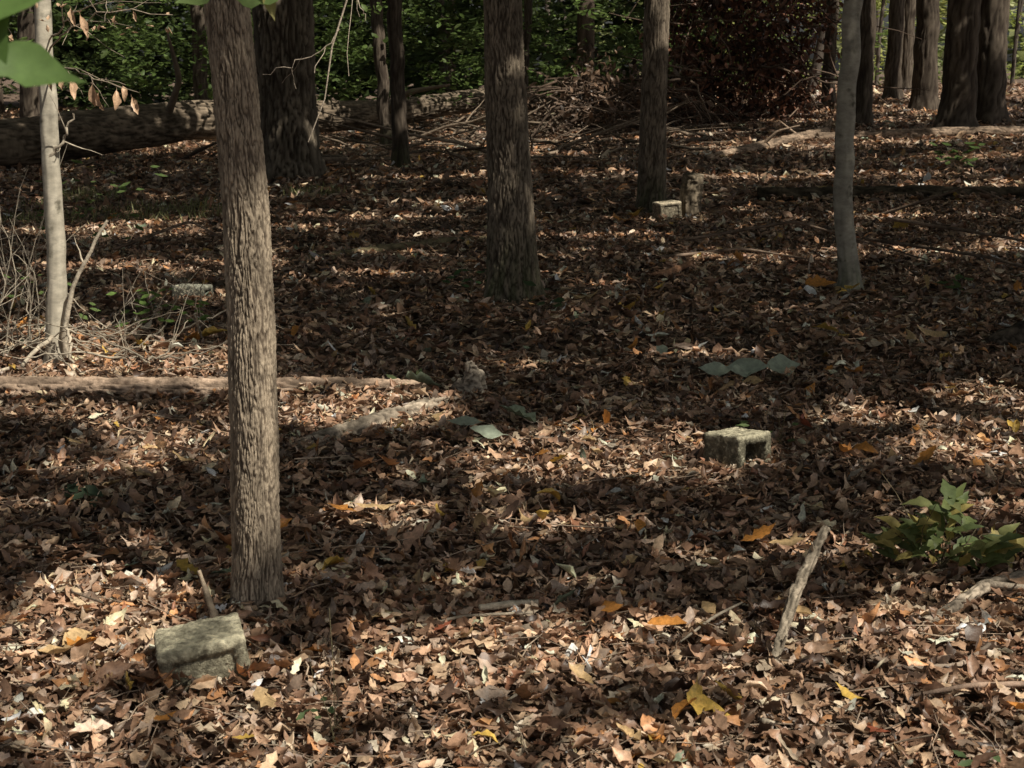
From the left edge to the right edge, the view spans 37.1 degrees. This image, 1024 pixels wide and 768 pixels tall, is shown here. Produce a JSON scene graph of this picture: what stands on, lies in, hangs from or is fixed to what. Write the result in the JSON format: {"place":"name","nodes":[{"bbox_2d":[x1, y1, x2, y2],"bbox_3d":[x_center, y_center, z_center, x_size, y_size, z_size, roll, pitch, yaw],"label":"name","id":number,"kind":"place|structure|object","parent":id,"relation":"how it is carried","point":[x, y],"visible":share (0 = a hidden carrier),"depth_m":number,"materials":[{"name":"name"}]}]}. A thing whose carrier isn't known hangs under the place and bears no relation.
{"place":"outdoors","nodes":[
{"label":"outdoors","id":0,"kind":"place"},
{"bbox_2d":[0,71,1023,767],"bbox_3d":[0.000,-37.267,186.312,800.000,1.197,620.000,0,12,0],"label":"forest ground","id":1,"kind":"structure","parent":0,"point":[972,697],"depth_m":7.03,"materials":[{"name":"brown plant"}]},
{"bbox_2d":[0,78,5,111],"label":"oak tree","id":2,"kind":"object","parent":1,"relation":"on","point":[2,108],"visible":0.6,"depth_m":44.20,"materials":[{"name":"brown plant"}]},
{"bbox_2d":[17,5,39,117],"bbox_3d":[-10.011,-10.872,27.452,6.280,13.299,9.896,0,12,0],"label":"oak tree","id":3,"kind":"object","parent":1,"relation":"on","point":[29,102],"visible":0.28,"depth_m":29.29,"materials":[{"name":"brown plant"}]},
{"bbox_2d":[4,269,100,327],"bbox_3d":[-2.791,-0.466,9.303,0.538,0.448,0.339,0,12,0],"label":"tree seedling","id":4,"kind":"object","parent":1,"relation":"on","point":[80,314],"visible":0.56,"depth_m":9.31,"materials":[{"name":"green plant"}]},
{"bbox_2d":[64,464,103,506],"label":"tree seedling","id":5,"kind":"object","parent":1,"relation":"on","point":[89,490],"visible":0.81,"depth_m":5.80,"materials":[{"name":"green plant"}]},
{"bbox_2d":[8,0,171,369],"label":"beech tree","id":6,"kind":"object","parent":1,"relation":"on","point":[56,301],"visible":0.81,"depth_m":8.33,"materials":[{"name":"beige plant"}]},
{"bbox_2d":[35,160,166,273],"bbox_3d":[-3.223,-1.286,12.014,1.036,0.950,0.776,0,12,0],"label":"tree seedling","id":7,"kind":"object","parent":1,"relation":"on","point":[122,187],"visible":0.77,"depth_m":11.94,"materials":[{"name":"green plant"}]},
{"bbox_2d":[0,0,277,86],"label":"beech sapling","id":8,"kind":"object","parent":1,"relation":"on","point":[26,63],"visible":1,"depth_m":1.47,"materials":[{"name":"green plant"}]},
{"bbox_2d":[0,94,299,376],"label":"bare twig thicket","id":9,"kind":"object","parent":1,"relation":"on","point":[65,331],"visible":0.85,"depth_m":8.58,"materials":[{"name":"brown wood"}]},
{"bbox_2d":[121,268,185,319],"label":"tree seedling","id":10,"kind":"object","parent":1,"relation":"on","point":[147,303],"visible":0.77,"depth_m":9.88,"materials":[{"name":"green plant"}]},
{"bbox_2d":[106,276,208,334],"bbox_3d":[-2.082,-0.419,9.096,0.610,0.437,0.388,0,12,0],"label":"tree seedling","id":11,"kind":"object","parent":1,"relation":"on","point":[203,317],"visible":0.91,"depth_m":9.09,"materials":[{"name":"green plant"}]},
{"bbox_2d":[113,221,222,250],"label":"fallen branch","id":12,"kind":"object","parent":1,"relation":"on","point":[156,233],"visible":0.78,"depth_m":13.17,"materials":[{"name":"brown wood"}]},
{"bbox_2d":[1,180,344,224],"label":"grass patch","id":13,"kind":"object","parent":1,"relation":"on","point":[141,213],"visible":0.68,"depth_m":16.24,"materials":[{"name":"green plant"}]},
{"bbox_2d":[172,283,212,304],"bbox_3d":[-2.300,-0.615,11.003,0.252,0.219,0.218,2,12,10],"label":"cinder block","id":14,"kind":"object","parent":1,"relation":"on","point":[205,288],"depth_m":10.91,"materials":[{"name":"concrete"}]},
{"bbox_2d":[190,4,208,99],"bbox_3d":[-6.266,-11.399,30.701,7.067,12.929,10.894,-5,13,-22],"label":"oak tree","id":15,"kind":"object","parent":1,"relation":"on","point":[199,27],"visible":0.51,"depth_m":29.71,"materials":[{"name":"brown plant"}]},
{"bbox_2d":[154,614,251,695],"bbox_3d":[-0.850,0.779,4.224,0.265,0.237,0.197,-3,12,-15],"label":"cinder block","id":16,"kind":"object","parent":1,"relation":"on","point":[213,646],"depth_m":4.15,"materials":[{"name":"concrete"}]},
{"bbox_2d":[197,570,218,617],"bbox_3d":[-0.890,0.667,4.519,0.086,0.235,0.032,11,16,43],"label":"upright stick","id":17,"kind":"object","parent":1,"relation":"on","point":[212,609],"visible":0.62,"depth_m":4.51,"materials":[{"name":"brown wood"}]},
{"bbox_2d":[0,376,430,401],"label":"rotten log","id":18,"kind":"object","parent":1,"relation":"on","point":[150,385],"visible":0.49,"depth_m":7.76,"materials":[{"name":"brown wood"}]},
{"bbox_2d":[203,0,365,618],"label":"hickory tree","id":19,"kind":"object","parent":1,"relation":"on","point":[257,577],"visible":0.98,"depth_m":4.50,"materials":[{"name":"brown plant"}]},
{"bbox_2d":[0,33,574,168],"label":"fallen tree trunk","id":20,"kind":"object","parent":1,"relation":"on","point":[121,128],"visible":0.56,"depth_m":24.18,"materials":[{"name":"brown wood"}]},
{"bbox_2d":[252,0,328,183],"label":"tulip poplar tree","id":21,"kind":"object","parent":1,"relation":"on","point":[288,109],"visible":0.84,"depth_m":20.50,"materials":[{"name":"brown plant"}]},
{"bbox_2d":[296,608,341,743],"bbox_3d":[-0.473,0.738,3.755,0.108,0.362,0.220,0,12,0],"label":"tree seedling","id":22,"kind":"object","parent":1,"relation":"on","point":[331,709],"visible":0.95,"depth_m":3.79,"materials":[{"name":"brown plant"}]},
{"bbox_2d":[0,0,715,104],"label":"understory saplings","id":23,"kind":"object","parent":1,"relation":"on","point":[115,35],"visible":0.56,"depth_m":29.17,"materials":[{"name":"green plant"}]},
{"bbox_2d":[279,394,463,454],"bbox_3d":[-0.600,0.177,7.196,0.118,0.120,1.459,8,14,33],"label":"half buried log","id":24,"kind":"object","parent":1,"relation":"on","point":[366,421],"visible":0.48,"depth_m":7.06,"materials":[{"name":"brown wood"}]},
{"bbox_2d":[272,236,486,266],"bbox_3d":[-1.040,-1.174,13.428,2.369,0.153,0.185,-9,15,-37],"label":"mossy fallen branch","id":25,"kind":"object","parent":1,"relation":"on","point":[387,247],"visible":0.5,"depth_m":13.35,"materials":[{"name":"brown wood"}]},
{"bbox_2d":[369,0,391,146],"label":"oak tree","id":26,"kind":"object","parent":1,"relation":"on","point":[382,75],"visible":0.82,"depth_m":25.40,"materials":[{"name":"brown plant"}]},
{"bbox_2d":[386,0,411,167],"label":"oak tree","id":27,"kind":"object","parent":1,"relation":"on","point":[400,155],"visible":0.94,"depth_m":21.81,"materials":[{"name":"brown plant"}]},
{"bbox_2d":[381,290,438,310],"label":"fallen branch","id":28,"kind":"object","parent":1,"relation":"on","point":[394,298],"visible":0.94,"depth_m":10.52,"materials":[{"name":"brown wood"}]},
{"bbox_2d":[65,89,814,172],"bbox_3d":[-0.792,-4.415,25.736,13.595,1.227,10.367,0,12,0],"label":"fallen branch debris","id":29,"kind":"object","parent":1,"relation":"on","point":[481,148],"visible":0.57,"depth_m":24.77,"materials":[{"name":"brown wood"}]},
{"bbox_2d":[386,311,505,385],"bbox_3d":[-0.349,-0.164,7.950,0.607,0.423,0.206,-4,12,-19],"label":"tree seedling","id":30,"kind":"object","parent":1,"relation":"on","point":[394,377],"visible":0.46,"depth_m":7.94,"materials":[{"name":"brown plant"}]},
{"bbox_2d":[447,0,456,91],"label":"oak tree","id":31,"kind":"object","parent":1,"relation":"on","point":[451,61],"visible":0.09,"depth_m":48.74,"materials":[{"name":"brown plant"}]},
{"bbox_2d":[387,611,531,633],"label":"fallen branch","id":32,"kind":"object","parent":1,"relation":"on","point":[482,615],"visible":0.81,"depth_m":4.57,"materials":[{"name":"wood"}]},
{"bbox_2d":[442,255,486,291],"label":"tree seedling","id":33,"kind":"object","parent":1,"relation":"on","point":[456,272],"visible":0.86,"depth_m":10.68,"materials":[{"name":"green plant"}]},
{"bbox_2d":[451,360,487,401],"bbox_3d":[-0.202,0.004,7.737,0.201,0.257,0.228,-9,15,-37],"label":"broken stump","id":34,"kind":"object","parent":1,"relation":"on","point":[475,377],"visible":0.57,"depth_m":7.69,"materials":[{"name":"grey wood"}]},
{"bbox_2d":[478,599,538,610],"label":"fallen branch","id":35,"kind":"object","parent":1,"relation":"on","point":[499,605],"visible":0.98,"depth_m":4.64,"materials":[{"name":"wood"}]},
{"bbox_2d":[0,0,1023,111],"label":"background foliage","id":36,"kind":"object","parent":1,"relation":"on","point":[474,12],"visible":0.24,"depth_m":45.68,"materials":[{"name":"green plant"}]},
{"bbox_2d":[2,0,1023,94],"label":"distant tree line","id":37,"kind":"object","parent":1,"relation":"on","point":[1010,37],"visible":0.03,"depth_m":88.85,"materials":[{"name":"green plant"}]},
{"bbox_2d":[482,0,546,306],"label":"oak tree","id":38,"kind":"object","parent":1,"relation":"on","point":[512,261],"visible":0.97,"depth_m":10.40,"materials":[{"name":"brown plant"}]},
{"bbox_2d":[500,620,548,643],"bbox_3d":[0.040,0.722,4.435,0.172,0.052,0.047,-11,16,-43],"label":"bark fragment","id":39,"kind":"object","parent":1,"relation":"on","point":[545,624],"visible":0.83,"depth_m":4.43,"materials":[{"name":"brown wood"}]},
{"bbox_2d":[523,0,531,90],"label":"oak tree","id":40,"kind":"object","parent":1,"relation":"on","point":[527,17],"visible":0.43,"depth_m":32.10,"materials":[{"name":"brown plant"}]},
{"bbox_2d":[522,280,564,309],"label":"tree seedling","id":41,"kind":"object","parent":1,"relation":"on","point":[558,300],"visible":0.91,"depth_m":10.01,"materials":[{"name":"green plant"}]},
{"bbox_2d":[88,0,1023,95],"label":"distant tree trunks","id":42,"kind":"object","parent":1,"relation":"on","point":[818,66],"visible":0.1,"depth_m":45.34,"materials":[{"name":"brown plant"}]},
{"bbox_2d":[577,0,594,94],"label":"oak tree","id":43,"kind":"object","parent":1,"relation":"on","point":[588,34],"visible":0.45,"depth_m":40.76,"materials":[{"name":"brown plant"}]},
{"bbox_2d":[444,344,799,438],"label":"fallen green leaves","id":44,"kind":"object","parent":1,"relation":"on","point":[746,367],"visible":0.99,"depth_m":8.11,"materials":[{"name":"green plant"}]},
{"bbox_2d":[633,0,669,215],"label":"oak tree","id":45,"kind":"object","parent":1,"relation":"on","point":[651,176],"visible":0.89,"depth_m":15.94,"materials":[{"name":"brown plant"}]},
{"bbox_2d":[652,200,681,222],"bbox_3d":[1.570,-1.739,15.467,0.259,0.240,0.210,-4,12,-20],"label":"cinder block","id":46,"kind":"object","parent":1,"relation":"on","point":[670,207],"depth_m":15.39,"materials":[{"name":"concrete"}]},
{"bbox_2d":[680,172,703,220],"bbox_3d":[1.825,-1.886,15.532,0.263,0.526,0.275,0,12,0],"label":"rotten stump","id":47,"kind":"object","parent":1,"relation":"on","point":[691,190],"visible":0.82,"depth_m":15.45,"materials":[{"name":"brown wood"}]},
{"bbox_2d":[467,0,930,139],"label":"dead brush pile","id":48,"kind":"object","parent":1,"relation":"on","point":[763,70],"visible":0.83,"depth_m":27.47,"materials":[{"name":"brown wood"}]},
{"bbox_2d":[679,602,742,642],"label":"fallen branch","id":49,"kind":"object","parent":1,"relation":"on","point":[710,619],"visible":0.99,"depth_m":4.52,"materials":[{"name":"wood"}]},
{"bbox_2d":[623,248,836,263],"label":"fallen branch","id":50,"kind":"object","parent":1,"relation":"on","point":[713,251],"visible":0.79,"depth_m":12.50,"materials":[{"name":"brown wood"}]},
{"bbox_2d":[703,428,771,477],"bbox_3d":[0.940,0.298,6.361,0.213,0.222,0.220,-10,15,-39],"label":"cinder block","id":51,"kind":"object","parent":1,"relation":"on","point":[737,446],"depth_m":6.31,"materials":[{"name":"concrete"}]},
{"bbox_2d":[700,118,832,161],"bbox_3d":[3.961,-3.626,22.666,0.778,0.556,3.480,8,14,34],"label":"fallen pine log","id":52,"kind":"object","parent":1,"relation":"on","point":[770,141],"visible":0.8,"depth_m":22.62,"materials":[{"name":"brown wood"}]},
{"bbox_2d":[736,404,798,452],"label":"tree seedling","id":53,"kind":"object","parent":1,"relation":"on","point":[743,423],"visible":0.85,"depth_m":6.66,"materials":[{"name":"green plant"}]},
{"bbox_2d":[764,525,829,676],"bbox_3d":[0.798,0.631,4.321,0.056,0.415,0.333,9,14,36],"label":"upright stick","id":54,"kind":"object","parent":1,"relation":"on","point":[798,585],"visible":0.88,"depth_m":4.32,"materials":[{"name":"brown wood"}]},
{"bbox_2d":[685,221,930,260],"bbox_3d":[2.486,-1.226,12.750,2.171,0.224,0.340,8,14,33],"label":"fallen branch","id":55,"kind":"object","parent":1,"relation":"on","point":[748,229],"visible":0.93,"depth_m":13.02,"materials":[{"name":"brown wood"}]},
{"bbox_2d":[818,0,838,105],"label":"oak tree","id":56,"kind":"object","parent":1,"relation":"on","point":[826,67],"visible":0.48,"depth_m":31.21,"materials":[{"name":"brown plant"}]},
{"bbox_2d":[833,0,864,298],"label":"beech tree","id":57,"kind":"object","parent":1,"relation":"on","point":[849,272],"visible":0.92,"depth_m":10.79,"materials":[{"name":"grey plant"}]},
{"bbox_2d":[855,0,876,127],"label":"oak tree","id":58,"kind":"object","parent":1,"relation":"on","point":[864,84],"visible":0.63,"depth_m":25.91,"materials":[{"name":"brown plant"}]},
{"bbox_2d":[757,185,1023,202],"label":"dark mossy log","id":59,"kind":"object","parent":1,"relation":"on","point":[859,190],"visible":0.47,"depth_m":16.53,"materials":[{"name":"brown wood"}]},
{"bbox_2d":[880,0,904,101],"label":"oak tree","id":60,"kind":"object","parent":1,"relation":"on","point":[894,55],"visible":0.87,"depth_m":32.62,"materials":[{"name":"brown plant"}]},
{"bbox_2d":[901,0,915,89],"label":"oak tree","id":61,"kind":"object","parent":1,"relation":"on","point":[908,44],"visible":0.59,"depth_m":36.96,"materials":[{"name":"brown plant"}]},
{"bbox_2d":[816,125,1023,141],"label":"fallen pine log","id":62,"kind":"object","parent":1,"relation":"on","point":[950,132],"visible":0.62,"depth_m":23.73,"materials":[{"name":"brown wood"}]},
{"bbox_2d":[907,0,939,113],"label":"oak tree","id":63,"kind":"object","parent":1,"relation":"on","point":[925,58],"visible":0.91,"depth_m":28.21,"materials":[{"name":"brown plant"}]},
{"bbox_2d":[867,642,991,670],"bbox_3d":[1.170,0.758,4.207,0.373,0.035,0.105,-2,12,-11],"label":"fallen branch","id":64,"kind":"object","parent":1,"relation":"on","point":[963,662],"visible":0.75,"depth_m":4.17,"materials":[{"name":"brown wood"}]},
{"bbox_2d":[859,474,1023,569],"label":"leafy seedling","id":65,"kind":"object","parent":1,"relation":"on","point":[1004,544],"visible":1,"depth_m":5.01,"materials":[{"name":"green plant"}]},
{"bbox_2d":[865,237,1023,267],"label":"fallen branch","id":66,"kind":"object","parent":1,"relation":"on","point":[937,249],"visible":0.99,"depth_m":11.70,"materials":[{"name":"brown wood"}]},
{"bbox_2d":[878,186,1023,216],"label":"fallen branch","id":67,"kind":"object","parent":1,"relation":"on","point":[928,199],"visible":1,"depth_m":14.51,"materials":[{"name":"brown wood"}]},
{"bbox_2d":[936,241,973,302],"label":"tree seedling","id":68,"kind":"object","parent":1,"relation":"on","point":[958,277],"visible":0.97,"depth_m":10.49,"materials":[{"name":"green plant"}]},
{"bbox_2d":[888,217,1023,242],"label":"fallen branch","id":69,"kind":"object","parent":1,"relation":"on","point":[948,228],"visible":1,"depth_m":12.57,"materials":[{"name":"brown wood"}]},
{"bbox_2d":[932,0,980,126],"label":"oak tree","id":70,"kind":"object","parent":1,"relation":"on","point":[957,107],"visible":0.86,"depth_m":24.38,"materials":[{"name":"brown plant"}]},
{"bbox_2d":[889,570,1023,634],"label":"fallen branch","id":71,"kind":"object","parent":1,"relation":"on","point":[981,588],"visible":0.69,"depth_m":4.79,"materials":[{"name":"wood"}]},
{"bbox_2d":[929,142,984,168],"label":"tree seedling","id":72,"kind":"object","parent":1,"relation":"on","point":[958,156],"visible":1,"depth_m":18.81,"materials":[{"name":"green plant"}]},
{"bbox_2d":[896,681,1023,698],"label":"fallen branch","id":73,"kind":"object","parent":1,"relation":"on","point":[1012,684],"visible":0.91,"depth_m":4.02,"materials":[{"name":"wood"}]},
{"bbox_2d":[953,750,1000,766],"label":"tree seedling","id":74,"kind":"object","parent":1,"relation":"on","point":[968,762],"visible":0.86,"depth_m":3.59,"materials":[{"name":"green plant"}]},
{"bbox_2d":[976,0,1011,125],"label":"oak tree","id":75,"kind":"object","parent":1,"relation":"on","point":[992,109],"visible":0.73,"depth_m":25.92,"materials":[{"name":"brown plant"}]},
{"bbox_2d":[986,320,1023,351],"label":"decayed log","id":76,"kind":"object","parent":1,"relation":"on","point":[1013,334],"visible":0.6,"depth_m":9.05,"materials":[{"name":"brown wood"}]},
{"bbox_2d":[72,0,1023,72],"label":"sky","id":77,"kind":"structure","parent":0,"point":[837,66],"materials":[{"name":"white"}]}
]}

